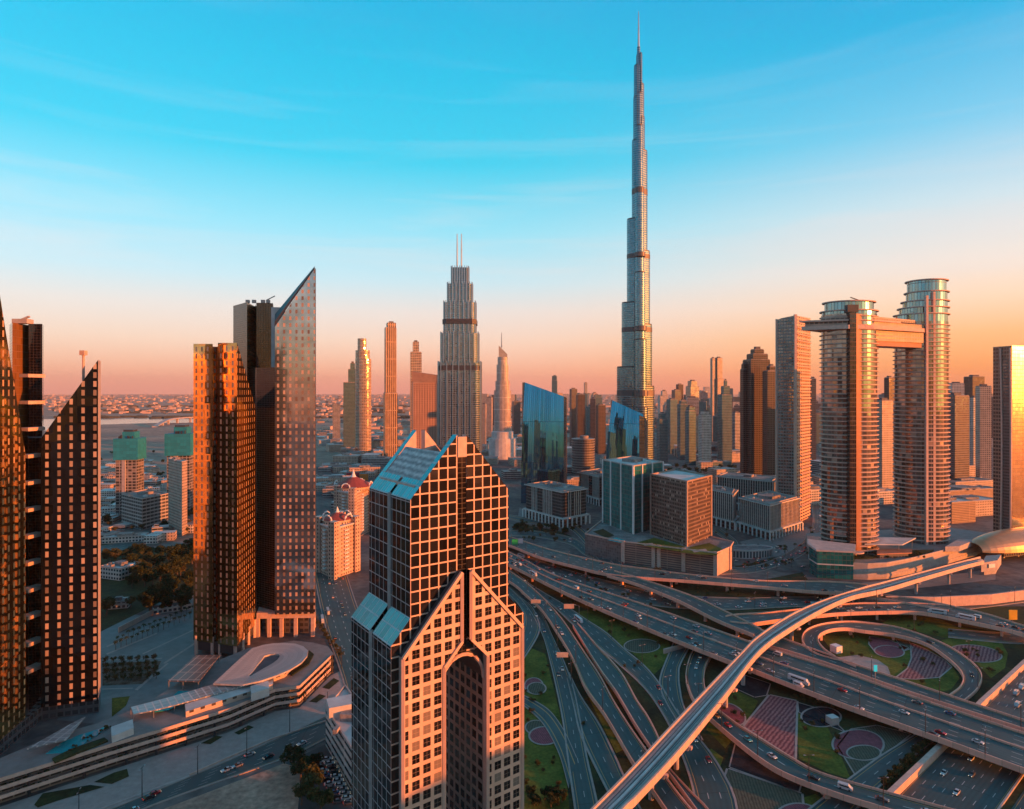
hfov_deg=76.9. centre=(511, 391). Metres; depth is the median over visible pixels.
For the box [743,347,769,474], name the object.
skyline tower
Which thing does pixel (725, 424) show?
skyline tower
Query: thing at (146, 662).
tree
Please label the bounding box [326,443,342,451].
building
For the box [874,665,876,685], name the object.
advertising column
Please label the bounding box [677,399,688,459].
skyline tower
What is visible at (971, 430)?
skyline tower
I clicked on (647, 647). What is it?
flower bed
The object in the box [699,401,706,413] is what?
skyline tower
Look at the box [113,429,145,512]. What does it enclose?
construction tower
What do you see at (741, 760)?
flower bed
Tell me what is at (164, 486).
building
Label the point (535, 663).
lawn
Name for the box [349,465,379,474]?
mall block
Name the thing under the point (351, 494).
domed flats
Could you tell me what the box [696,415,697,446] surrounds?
skyline tower
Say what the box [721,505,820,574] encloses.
road
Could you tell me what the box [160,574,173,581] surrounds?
tree
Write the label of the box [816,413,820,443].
skyline tower
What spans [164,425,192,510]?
construction tower
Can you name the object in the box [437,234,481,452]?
twin mast tower
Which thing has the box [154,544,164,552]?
tree
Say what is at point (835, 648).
kiosk
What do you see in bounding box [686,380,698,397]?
skyline tower
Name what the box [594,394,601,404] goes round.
skyline tower
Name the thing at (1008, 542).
metro station
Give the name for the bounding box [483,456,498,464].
building
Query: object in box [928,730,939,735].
car
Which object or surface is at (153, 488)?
building
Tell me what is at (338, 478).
mall block
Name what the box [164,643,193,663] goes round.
paving band
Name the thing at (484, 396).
distant tower
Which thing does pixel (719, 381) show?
skyline tower
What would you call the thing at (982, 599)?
retaining wall
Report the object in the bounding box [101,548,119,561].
tree
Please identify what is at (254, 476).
twin wing tower
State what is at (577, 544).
road
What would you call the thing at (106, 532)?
building
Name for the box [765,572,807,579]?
grass patch
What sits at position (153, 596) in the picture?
tree
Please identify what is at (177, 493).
grey block
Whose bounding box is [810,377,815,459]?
skyline tower
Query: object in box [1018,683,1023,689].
van
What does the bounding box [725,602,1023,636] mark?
flyover
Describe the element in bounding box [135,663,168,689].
paving band
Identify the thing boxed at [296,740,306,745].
car
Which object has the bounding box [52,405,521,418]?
trees
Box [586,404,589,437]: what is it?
skyline tower
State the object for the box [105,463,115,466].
building
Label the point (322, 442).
building
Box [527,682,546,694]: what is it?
flower bed
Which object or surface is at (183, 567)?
tree
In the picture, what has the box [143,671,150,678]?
tree
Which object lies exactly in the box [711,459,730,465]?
block
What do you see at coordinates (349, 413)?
skyline tower
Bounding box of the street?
[316,572,357,691]
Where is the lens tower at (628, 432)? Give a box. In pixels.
[606,400,647,458]
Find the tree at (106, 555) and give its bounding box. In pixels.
[101,551,108,562]
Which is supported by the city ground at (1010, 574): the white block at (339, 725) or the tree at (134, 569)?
the white block at (339, 725)
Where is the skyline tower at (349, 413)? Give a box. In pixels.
[343,361,354,446]
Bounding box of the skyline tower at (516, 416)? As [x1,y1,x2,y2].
[512,400,520,433]
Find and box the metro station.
[971,527,1023,557]
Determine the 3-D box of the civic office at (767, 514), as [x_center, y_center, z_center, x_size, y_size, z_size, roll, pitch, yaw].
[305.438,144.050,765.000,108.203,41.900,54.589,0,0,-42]
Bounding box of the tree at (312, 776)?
[301,762,324,790]
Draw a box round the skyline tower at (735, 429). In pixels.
[732,411,739,449]
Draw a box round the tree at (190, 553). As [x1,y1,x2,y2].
[187,550,192,563]
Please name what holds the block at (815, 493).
on the city ground at (1010, 574)
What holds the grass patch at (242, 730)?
on the pavement
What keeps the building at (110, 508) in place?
on the ground at (154, 436)
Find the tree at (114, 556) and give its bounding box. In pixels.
[108,552,119,561]
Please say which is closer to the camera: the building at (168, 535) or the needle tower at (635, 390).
the building at (168, 535)
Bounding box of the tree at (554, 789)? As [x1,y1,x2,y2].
[548,785,559,793]
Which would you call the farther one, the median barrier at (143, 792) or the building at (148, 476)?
the building at (148, 476)
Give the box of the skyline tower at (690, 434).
[685,405,695,464]
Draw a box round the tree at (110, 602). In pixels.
[101,598,115,614]
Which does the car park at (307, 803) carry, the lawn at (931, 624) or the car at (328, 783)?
the car at (328, 783)
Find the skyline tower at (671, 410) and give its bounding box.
[666,398,677,453]
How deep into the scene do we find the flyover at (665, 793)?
338.98 m
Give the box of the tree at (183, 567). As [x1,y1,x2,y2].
[180,565,186,575]
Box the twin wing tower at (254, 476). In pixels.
[193,266,315,657]
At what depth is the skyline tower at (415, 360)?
1499.52 m
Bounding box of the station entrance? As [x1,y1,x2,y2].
[981,555,1000,574]
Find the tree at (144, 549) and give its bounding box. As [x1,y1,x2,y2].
[137,545,154,552]
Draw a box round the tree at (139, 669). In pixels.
[135,666,142,672]
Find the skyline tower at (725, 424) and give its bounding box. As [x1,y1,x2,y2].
[718,379,731,463]
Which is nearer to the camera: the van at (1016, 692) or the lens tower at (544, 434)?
the van at (1016, 692)
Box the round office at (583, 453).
[571,435,594,474]
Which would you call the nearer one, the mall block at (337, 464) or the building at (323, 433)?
the mall block at (337, 464)
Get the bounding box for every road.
[101,533,192,552]
[508,514,612,562]
[508,530,665,570]
[508,567,737,808]
[508,583,597,808]
[508,587,539,658]
[509,551,1023,609]
[524,695,576,787]
[567,673,640,808]
[659,642,702,739]
[713,529,737,544]
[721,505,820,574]
[808,734,934,808]
[948,629,1023,643]
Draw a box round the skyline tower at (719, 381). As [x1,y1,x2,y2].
[715,357,723,412]
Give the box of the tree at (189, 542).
[183,538,192,545]
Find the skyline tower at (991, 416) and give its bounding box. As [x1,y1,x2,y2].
[991,396,992,437]
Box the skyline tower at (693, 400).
[686,396,698,414]
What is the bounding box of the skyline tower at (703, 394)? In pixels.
[699,391,707,399]
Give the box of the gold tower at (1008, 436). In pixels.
[993,346,1023,530]
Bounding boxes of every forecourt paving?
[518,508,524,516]
[740,527,809,559]
[865,571,995,590]
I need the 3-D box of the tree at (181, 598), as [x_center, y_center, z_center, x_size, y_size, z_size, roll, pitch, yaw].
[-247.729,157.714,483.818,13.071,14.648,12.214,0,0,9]
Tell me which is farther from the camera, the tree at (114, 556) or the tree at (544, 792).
the tree at (114, 556)
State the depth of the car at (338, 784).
268.56 m
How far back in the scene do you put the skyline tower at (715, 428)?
1889.14 m
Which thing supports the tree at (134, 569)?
on the park at (113, 589)
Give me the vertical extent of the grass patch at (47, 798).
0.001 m
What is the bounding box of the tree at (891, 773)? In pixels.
[887,770,895,776]
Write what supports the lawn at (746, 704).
on the interchange ground at (715, 668)
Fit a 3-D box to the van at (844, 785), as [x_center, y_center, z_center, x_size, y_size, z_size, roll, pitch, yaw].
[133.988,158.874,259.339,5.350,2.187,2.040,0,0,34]
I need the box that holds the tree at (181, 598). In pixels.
[173,591,191,609]
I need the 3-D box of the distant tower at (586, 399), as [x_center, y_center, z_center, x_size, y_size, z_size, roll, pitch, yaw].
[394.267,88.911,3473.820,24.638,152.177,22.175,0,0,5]
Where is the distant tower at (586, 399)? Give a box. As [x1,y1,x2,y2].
[585,394,587,405]
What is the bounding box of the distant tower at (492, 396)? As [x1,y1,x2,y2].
[491,395,493,424]
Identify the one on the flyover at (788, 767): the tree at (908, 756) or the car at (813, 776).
the car at (813, 776)
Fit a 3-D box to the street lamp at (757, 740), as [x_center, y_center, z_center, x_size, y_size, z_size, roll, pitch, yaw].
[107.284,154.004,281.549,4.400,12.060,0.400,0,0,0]
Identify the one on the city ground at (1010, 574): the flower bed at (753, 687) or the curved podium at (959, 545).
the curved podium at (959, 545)
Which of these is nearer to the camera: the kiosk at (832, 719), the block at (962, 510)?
the kiosk at (832, 719)
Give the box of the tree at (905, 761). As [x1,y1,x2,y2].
[899,758,908,765]
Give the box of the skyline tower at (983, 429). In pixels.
[975,384,990,478]
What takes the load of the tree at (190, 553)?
on the park at (113, 589)
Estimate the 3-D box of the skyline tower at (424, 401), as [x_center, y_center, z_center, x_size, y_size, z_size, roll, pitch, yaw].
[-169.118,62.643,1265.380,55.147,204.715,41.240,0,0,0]
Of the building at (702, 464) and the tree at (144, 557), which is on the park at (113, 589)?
the tree at (144, 557)
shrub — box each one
[834,732,840,738]
[897,763,907,769]
[897,764,904,771]
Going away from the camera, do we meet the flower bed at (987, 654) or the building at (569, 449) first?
the flower bed at (987, 654)
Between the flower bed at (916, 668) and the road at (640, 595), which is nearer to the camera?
the flower bed at (916, 668)
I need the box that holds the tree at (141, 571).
[134,566,156,586]
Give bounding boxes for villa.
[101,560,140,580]
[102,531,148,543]
[108,596,129,609]
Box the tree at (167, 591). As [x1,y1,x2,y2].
[159,586,175,602]
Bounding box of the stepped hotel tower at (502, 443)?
[489,332,515,459]
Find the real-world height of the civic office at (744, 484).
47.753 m
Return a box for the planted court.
[102,661,160,685]
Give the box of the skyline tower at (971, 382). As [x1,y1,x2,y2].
[964,375,984,396]
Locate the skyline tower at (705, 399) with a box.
[700,398,708,405]
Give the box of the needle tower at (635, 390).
[617,11,654,459]
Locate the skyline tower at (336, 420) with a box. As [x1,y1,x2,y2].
[333,403,339,438]
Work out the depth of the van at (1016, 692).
349.77 m
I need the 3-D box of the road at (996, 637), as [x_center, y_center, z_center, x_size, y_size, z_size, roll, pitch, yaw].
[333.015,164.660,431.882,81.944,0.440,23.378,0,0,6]
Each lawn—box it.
[112,696,129,715]
[524,648,568,808]
[568,654,622,752]
[577,609,670,673]
[689,749,722,791]
[706,691,757,747]
[798,713,849,777]
[804,794,820,804]
[823,632,958,691]
[883,614,993,637]
[941,638,1007,677]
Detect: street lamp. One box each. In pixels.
[195,743,200,773]
[717,703,725,726]
[753,730,762,754]
[878,777,888,805]
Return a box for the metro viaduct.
[591,556,983,808]
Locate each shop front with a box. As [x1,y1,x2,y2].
[346,471,360,477]
[359,473,367,479]
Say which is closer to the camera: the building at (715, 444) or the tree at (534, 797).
the tree at (534, 797)
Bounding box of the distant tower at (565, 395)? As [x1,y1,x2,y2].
[563,394,567,412]
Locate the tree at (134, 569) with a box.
[130,566,143,580]
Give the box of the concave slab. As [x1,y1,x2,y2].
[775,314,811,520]
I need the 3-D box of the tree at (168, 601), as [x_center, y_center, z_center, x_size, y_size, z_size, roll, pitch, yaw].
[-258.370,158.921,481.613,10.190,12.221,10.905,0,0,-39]
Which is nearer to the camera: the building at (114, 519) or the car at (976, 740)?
the car at (976, 740)
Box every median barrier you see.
[99,775,189,808]
[189,720,325,775]
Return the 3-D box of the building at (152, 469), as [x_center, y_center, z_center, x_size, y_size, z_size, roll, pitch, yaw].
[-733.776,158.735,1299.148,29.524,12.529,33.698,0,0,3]
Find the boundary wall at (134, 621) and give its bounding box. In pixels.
[118,600,176,632]
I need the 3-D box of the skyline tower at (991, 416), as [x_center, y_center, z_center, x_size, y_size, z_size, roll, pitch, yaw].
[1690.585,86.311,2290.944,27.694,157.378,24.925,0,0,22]
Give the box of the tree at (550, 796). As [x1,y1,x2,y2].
[546,792,557,807]
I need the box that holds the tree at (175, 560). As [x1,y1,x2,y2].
[169,557,185,574]
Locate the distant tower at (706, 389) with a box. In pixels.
[703,387,709,392]
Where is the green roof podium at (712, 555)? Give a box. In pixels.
[585,520,733,575]
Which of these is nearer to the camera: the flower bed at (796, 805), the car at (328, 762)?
the flower bed at (796, 805)
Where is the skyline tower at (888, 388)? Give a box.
[884,376,893,470]
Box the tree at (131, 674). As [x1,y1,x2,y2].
[127,672,135,679]
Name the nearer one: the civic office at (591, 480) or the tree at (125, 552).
the tree at (125, 552)
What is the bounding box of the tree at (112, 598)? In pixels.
[101,596,115,611]
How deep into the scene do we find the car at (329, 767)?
280.86 m
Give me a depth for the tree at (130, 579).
537.39 m
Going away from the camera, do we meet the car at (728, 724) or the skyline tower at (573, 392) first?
the car at (728, 724)
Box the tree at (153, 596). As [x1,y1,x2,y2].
[136,589,161,610]
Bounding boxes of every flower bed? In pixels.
[524,677,542,692]
[525,720,543,732]
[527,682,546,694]
[528,726,553,744]
[624,639,659,652]
[719,703,745,724]
[725,768,803,808]
[729,744,801,791]
[735,675,770,696]
[742,694,797,758]
[779,802,810,808]
[798,702,844,730]
[800,706,841,726]
[831,729,884,758]
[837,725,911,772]
[840,655,889,673]
[846,745,881,760]
[868,636,908,650]
[874,645,904,657]
[895,639,912,650]
[896,643,951,679]
[952,644,1002,662]
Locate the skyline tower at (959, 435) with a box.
[949,393,968,479]
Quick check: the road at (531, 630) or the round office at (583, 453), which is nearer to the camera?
the road at (531, 630)
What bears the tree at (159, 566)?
on the park at (113, 589)
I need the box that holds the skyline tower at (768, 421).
[762,364,774,474]
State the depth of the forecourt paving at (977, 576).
564.29 m
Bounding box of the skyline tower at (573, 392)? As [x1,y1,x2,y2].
[570,388,576,445]
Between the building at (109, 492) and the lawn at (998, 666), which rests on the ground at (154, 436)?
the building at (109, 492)
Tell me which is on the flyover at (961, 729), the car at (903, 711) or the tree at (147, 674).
the car at (903, 711)
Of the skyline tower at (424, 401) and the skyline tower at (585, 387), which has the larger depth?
the skyline tower at (585, 387)
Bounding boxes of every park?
[101,541,192,630]
[285,744,351,808]
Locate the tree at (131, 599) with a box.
[124,595,136,607]
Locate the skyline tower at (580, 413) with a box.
[576,393,584,437]
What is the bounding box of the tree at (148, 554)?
[137,551,152,560]
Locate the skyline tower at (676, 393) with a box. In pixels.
[672,389,680,403]
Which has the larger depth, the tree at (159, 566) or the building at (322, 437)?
the building at (322, 437)
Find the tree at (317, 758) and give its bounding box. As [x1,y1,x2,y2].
[308,752,323,764]
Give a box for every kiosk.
[153,600,191,613]
[826,714,838,725]
[830,643,841,653]
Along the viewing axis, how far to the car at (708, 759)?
286.50 m
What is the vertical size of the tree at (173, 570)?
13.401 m
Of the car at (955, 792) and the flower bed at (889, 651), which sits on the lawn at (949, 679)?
the flower bed at (889, 651)
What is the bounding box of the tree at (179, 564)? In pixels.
[169,561,185,574]
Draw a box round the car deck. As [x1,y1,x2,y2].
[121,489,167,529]
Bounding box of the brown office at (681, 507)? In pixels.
[650,469,711,546]
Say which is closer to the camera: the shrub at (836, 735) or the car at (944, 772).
the car at (944, 772)
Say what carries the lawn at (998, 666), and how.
on the interchange ground at (715, 668)
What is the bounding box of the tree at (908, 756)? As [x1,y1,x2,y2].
[903,754,913,760]
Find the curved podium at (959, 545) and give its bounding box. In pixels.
[806,528,984,579]
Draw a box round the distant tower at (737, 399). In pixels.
[733,397,739,404]
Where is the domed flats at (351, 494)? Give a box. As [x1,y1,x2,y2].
[334,469,372,535]
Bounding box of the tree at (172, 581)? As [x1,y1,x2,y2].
[164,575,180,590]
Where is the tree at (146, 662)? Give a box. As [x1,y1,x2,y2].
[144,659,149,666]
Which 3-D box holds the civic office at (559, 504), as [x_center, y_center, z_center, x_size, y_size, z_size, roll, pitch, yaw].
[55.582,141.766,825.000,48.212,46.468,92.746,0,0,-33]
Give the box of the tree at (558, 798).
[552,792,559,805]
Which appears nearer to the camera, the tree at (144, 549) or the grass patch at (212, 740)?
the grass patch at (212, 740)
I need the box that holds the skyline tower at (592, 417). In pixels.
[590,397,595,451]
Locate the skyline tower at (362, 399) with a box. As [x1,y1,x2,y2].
[355,338,370,453]
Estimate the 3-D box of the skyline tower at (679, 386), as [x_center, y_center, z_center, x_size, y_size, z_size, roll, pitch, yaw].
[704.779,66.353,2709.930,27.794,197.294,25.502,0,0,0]
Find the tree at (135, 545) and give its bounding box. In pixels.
[130,543,146,552]
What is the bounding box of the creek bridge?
[152,417,192,426]
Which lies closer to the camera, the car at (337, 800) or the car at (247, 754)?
the car at (337, 800)
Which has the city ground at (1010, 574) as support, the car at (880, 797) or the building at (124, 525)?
the building at (124, 525)
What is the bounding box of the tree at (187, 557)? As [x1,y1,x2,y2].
[178,554,191,570]
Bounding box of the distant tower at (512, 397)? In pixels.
[511,394,514,408]
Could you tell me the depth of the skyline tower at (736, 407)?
2147.40 m
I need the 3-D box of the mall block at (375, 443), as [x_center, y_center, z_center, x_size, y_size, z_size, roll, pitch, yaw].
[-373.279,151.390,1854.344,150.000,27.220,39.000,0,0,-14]
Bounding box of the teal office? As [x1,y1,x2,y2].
[602,456,663,533]
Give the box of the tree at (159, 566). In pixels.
[154,562,170,578]
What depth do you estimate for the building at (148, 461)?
1437.54 m
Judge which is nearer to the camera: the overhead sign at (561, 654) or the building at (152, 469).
the overhead sign at (561, 654)
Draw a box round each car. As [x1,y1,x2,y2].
[142,794,155,800]
[149,790,160,794]
[221,766,231,772]
[232,762,242,768]
[244,751,254,756]
[263,753,273,759]
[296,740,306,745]
[317,763,326,767]
[322,776,332,781]
[323,756,332,760]
[324,760,334,764]
[324,780,335,786]
[326,765,336,769]
[326,785,337,789]
[328,769,338,773]
[330,773,341,778]
[332,778,343,782]
[333,793,341,798]
[333,798,344,803]
[334,782,345,786]
[337,786,347,791]
[339,790,350,795]
[341,795,351,799]
[343,799,351,805]
[705,756,711,762]
[724,722,731,727]
[743,735,751,741]
[767,752,776,758]
[807,773,819,780]
[875,795,888,802]
[898,709,909,714]
[912,700,922,704]
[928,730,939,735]
[934,729,946,734]
[940,769,947,775]
[944,710,955,715]
[953,789,959,795]
[967,755,974,760]
[968,771,975,776]
[971,738,983,744]
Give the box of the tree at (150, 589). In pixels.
[136,585,157,608]
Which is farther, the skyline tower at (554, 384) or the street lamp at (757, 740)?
the skyline tower at (554, 384)
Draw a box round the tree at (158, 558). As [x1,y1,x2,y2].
[148,552,166,565]
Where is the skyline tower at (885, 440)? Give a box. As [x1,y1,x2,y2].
[877,398,892,488]
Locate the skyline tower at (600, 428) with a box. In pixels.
[596,404,605,453]
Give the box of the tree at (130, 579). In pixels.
[125,573,139,587]
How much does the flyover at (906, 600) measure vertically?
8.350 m
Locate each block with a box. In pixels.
[168,457,186,534]
[316,475,350,482]
[322,462,346,465]
[326,684,351,790]
[341,447,354,453]
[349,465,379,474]
[371,439,405,448]
[373,449,382,452]
[481,449,488,455]
[501,469,520,479]
[508,457,521,466]
[567,465,571,472]
[567,476,578,485]
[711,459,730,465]
[810,484,820,505]
[877,487,893,504]
[949,476,992,486]
[949,485,992,497]
[949,496,975,523]
[952,494,992,516]
[969,465,975,476]
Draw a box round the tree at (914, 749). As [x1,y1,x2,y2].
[910,745,918,751]
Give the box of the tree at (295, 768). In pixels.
[290,755,312,782]
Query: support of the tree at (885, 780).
on the interchange ground at (715, 668)
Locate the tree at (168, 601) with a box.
[158,596,173,607]
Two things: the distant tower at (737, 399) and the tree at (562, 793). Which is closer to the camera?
the tree at (562, 793)
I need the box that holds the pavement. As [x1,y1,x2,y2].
[0,671,343,808]
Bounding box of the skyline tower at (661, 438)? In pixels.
[656,412,667,461]
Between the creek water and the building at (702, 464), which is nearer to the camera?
the building at (702, 464)
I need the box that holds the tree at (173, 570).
[161,566,180,574]
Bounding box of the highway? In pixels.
[901,670,1023,808]
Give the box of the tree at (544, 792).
[540,785,549,799]
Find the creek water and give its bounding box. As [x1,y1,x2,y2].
[44,418,192,430]
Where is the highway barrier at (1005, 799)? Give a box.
[997,774,1023,808]
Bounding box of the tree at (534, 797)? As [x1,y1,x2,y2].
[530,793,539,805]
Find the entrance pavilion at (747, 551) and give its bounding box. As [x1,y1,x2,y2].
[733,544,772,558]
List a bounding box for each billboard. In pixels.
[512,539,517,543]
[1009,610,1016,620]
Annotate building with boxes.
[0,641,333,802]
[101,467,110,472]
[101,471,115,475]
[101,478,113,482]
[101,483,115,489]
[101,487,115,496]
[101,496,115,501]
[101,500,115,506]
[101,505,115,513]
[101,515,120,522]
[101,525,112,531]
[101,529,119,540]
[102,512,120,515]
[103,474,115,478]
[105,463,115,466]
[112,522,132,529]
[144,459,153,464]
[144,466,159,473]
[144,473,155,479]
[144,480,154,485]
[144,533,162,543]
[145,486,159,490]
[150,479,160,484]
[152,524,168,532]
[152,530,176,540]
[161,483,166,488]
[187,521,192,532]
[316,436,328,440]
[316,482,333,490]
[318,439,329,445]
[318,465,332,472]
[319,430,330,435]
[322,485,333,496]
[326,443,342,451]
[327,433,341,438]
[330,439,342,442]
[333,453,362,463]
[333,466,348,472]
[339,470,348,475]
[346,451,363,453]
[352,463,371,464]
[362,453,382,462]
[363,456,391,464]
[366,470,377,476]
[371,434,382,438]
[482,444,488,449]
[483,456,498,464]
[514,437,521,442]
[516,449,521,456]
[567,446,571,456]
[664,464,672,468]
[696,454,717,460]
[696,461,712,471]
[707,466,736,484]
[712,441,717,450]
[717,451,739,461]
[810,460,820,473]
[810,473,820,484]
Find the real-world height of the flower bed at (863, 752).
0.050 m
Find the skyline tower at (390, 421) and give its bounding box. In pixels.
[383,321,397,456]
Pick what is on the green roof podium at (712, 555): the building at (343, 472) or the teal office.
the teal office
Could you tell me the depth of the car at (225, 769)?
279.30 m
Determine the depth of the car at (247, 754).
290.93 m
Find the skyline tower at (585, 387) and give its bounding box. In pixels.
[584,382,586,392]
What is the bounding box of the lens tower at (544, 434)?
[521,382,566,502]
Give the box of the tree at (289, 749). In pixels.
[279,743,306,763]
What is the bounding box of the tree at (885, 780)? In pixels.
[879,776,889,786]
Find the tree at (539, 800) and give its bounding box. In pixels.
[532,793,541,804]
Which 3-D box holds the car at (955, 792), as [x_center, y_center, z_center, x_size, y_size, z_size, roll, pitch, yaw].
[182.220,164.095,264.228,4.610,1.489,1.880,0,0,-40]
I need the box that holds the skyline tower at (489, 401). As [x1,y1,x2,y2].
[486,396,492,439]
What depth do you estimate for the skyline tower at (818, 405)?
2359.81 m
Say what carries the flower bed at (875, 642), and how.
on the lawn at (949, 679)
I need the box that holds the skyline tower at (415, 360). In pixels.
[410,340,421,432]
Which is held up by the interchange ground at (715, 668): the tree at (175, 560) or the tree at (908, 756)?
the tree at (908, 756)
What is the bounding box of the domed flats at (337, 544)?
[316,506,359,579]
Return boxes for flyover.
[508,536,867,596]
[508,551,1023,773]
[508,570,691,808]
[573,622,708,808]
[607,570,760,636]
[686,650,952,808]
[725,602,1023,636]
[749,629,1023,731]
[802,621,981,699]
[834,585,955,610]
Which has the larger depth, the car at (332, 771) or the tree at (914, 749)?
the tree at (914, 749)
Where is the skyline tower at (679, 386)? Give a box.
[676,384,682,398]
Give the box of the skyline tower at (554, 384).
[552,375,557,393]
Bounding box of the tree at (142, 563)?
[135,559,145,565]
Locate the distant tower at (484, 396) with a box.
[482,394,488,403]
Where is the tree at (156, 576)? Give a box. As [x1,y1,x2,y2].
[145,570,159,584]
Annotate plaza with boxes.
[57,596,251,723]
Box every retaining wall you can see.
[663,645,684,653]
[885,590,1023,605]
[887,659,1023,793]
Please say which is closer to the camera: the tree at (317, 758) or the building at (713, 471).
the tree at (317, 758)
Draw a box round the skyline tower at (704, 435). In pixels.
[698,410,710,460]
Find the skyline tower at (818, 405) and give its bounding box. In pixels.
[816,400,820,409]
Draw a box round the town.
[44,394,878,434]
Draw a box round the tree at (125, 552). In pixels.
[115,548,130,558]
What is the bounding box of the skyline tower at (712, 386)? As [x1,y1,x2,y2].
[710,357,715,443]
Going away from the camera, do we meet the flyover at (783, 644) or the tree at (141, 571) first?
the flyover at (783, 644)
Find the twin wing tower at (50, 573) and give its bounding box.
[0,299,100,755]
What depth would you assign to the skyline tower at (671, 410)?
1700.82 m
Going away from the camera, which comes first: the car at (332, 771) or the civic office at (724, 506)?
the car at (332, 771)
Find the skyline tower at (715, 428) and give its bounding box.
[713,413,717,441]
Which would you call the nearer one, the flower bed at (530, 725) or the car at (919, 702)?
the flower bed at (530, 725)
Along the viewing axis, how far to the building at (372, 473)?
1236.50 m
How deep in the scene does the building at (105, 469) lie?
1302.75 m
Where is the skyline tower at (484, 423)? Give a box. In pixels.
[482,403,486,443]
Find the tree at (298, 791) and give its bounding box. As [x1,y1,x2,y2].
[291,780,310,805]
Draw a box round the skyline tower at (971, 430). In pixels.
[969,396,974,464]
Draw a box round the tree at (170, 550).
[162,543,183,556]
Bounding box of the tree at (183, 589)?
[174,584,191,596]
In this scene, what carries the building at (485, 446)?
on the ground at (154, 436)
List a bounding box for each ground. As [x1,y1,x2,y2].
[0,444,1023,808]
[44,394,992,514]
[514,562,1023,808]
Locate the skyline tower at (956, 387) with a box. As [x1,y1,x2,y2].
[949,382,963,394]
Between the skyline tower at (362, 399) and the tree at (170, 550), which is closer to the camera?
the tree at (170, 550)
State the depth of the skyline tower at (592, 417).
1750.83 m
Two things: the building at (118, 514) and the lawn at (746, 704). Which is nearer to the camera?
the lawn at (746, 704)
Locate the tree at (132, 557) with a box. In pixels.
[122,553,139,562]
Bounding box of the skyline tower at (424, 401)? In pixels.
[412,371,436,448]
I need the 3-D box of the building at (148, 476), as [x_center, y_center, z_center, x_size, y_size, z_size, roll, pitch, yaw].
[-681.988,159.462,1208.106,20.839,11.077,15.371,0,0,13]
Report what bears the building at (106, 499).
on the ground at (154, 436)
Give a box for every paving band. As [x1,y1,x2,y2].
[102,658,161,660]
[106,633,156,654]
[107,619,173,646]
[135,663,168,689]
[142,630,192,653]
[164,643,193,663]
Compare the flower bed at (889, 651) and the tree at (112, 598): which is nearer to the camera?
the flower bed at (889, 651)
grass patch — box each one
[34,785,102,806]
[95,769,128,783]
[202,736,221,743]
[235,725,252,734]
[309,694,324,702]
[323,678,338,688]
[513,525,570,536]
[735,557,774,566]
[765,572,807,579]
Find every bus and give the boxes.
[529,570,536,575]
[574,614,582,622]
[788,673,809,685]
[927,608,946,614]
[955,613,975,620]
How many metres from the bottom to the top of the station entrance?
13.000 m
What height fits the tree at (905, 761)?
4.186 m
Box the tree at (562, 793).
[557,788,567,802]
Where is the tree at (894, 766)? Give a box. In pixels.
[892,764,899,771]
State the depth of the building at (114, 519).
811.08 m
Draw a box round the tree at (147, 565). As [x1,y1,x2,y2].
[143,561,151,568]
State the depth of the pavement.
286.92 m
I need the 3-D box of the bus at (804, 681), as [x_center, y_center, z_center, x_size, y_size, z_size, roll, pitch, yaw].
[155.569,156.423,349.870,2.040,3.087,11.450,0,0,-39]
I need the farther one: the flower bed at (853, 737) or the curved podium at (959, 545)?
the curved podium at (959, 545)
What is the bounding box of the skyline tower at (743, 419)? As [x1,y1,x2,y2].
[740,362,746,472]
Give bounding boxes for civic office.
[522,480,589,527]
[577,468,601,505]
[712,484,739,530]
[715,472,774,510]
[735,490,802,540]
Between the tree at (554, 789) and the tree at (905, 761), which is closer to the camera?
the tree at (554, 789)
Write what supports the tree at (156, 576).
on the park at (113, 589)
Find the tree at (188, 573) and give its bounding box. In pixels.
[181,569,192,582]
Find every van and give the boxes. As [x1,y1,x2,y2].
[772,650,781,655]
[793,680,803,686]
[837,780,852,791]
[1013,689,1019,695]
[1014,700,1020,707]
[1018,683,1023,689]
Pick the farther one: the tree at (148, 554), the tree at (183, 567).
the tree at (148, 554)
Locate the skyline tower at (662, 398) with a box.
[658,390,667,418]
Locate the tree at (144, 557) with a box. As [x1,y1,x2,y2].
[138,554,147,559]
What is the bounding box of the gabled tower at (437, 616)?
[351,430,523,808]
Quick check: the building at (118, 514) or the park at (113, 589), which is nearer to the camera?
the park at (113, 589)
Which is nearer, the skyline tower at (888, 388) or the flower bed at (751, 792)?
the flower bed at (751, 792)
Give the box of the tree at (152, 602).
[142,599,157,610]
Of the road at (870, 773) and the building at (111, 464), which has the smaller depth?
the road at (870, 773)
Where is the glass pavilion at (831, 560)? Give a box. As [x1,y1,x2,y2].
[807,539,855,579]
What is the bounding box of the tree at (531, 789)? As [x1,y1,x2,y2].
[525,785,535,793]
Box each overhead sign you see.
[531,599,546,604]
[556,652,570,665]
[564,604,574,608]
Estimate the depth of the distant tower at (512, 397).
5619.54 m
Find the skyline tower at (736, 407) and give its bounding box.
[733,404,739,411]
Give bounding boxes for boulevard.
[110,715,325,808]
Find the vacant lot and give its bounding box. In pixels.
[165,764,299,808]
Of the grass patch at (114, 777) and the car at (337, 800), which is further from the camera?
the grass patch at (114, 777)
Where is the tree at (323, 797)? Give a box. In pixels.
[306,787,334,808]
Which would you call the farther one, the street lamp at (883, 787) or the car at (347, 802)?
the car at (347, 802)

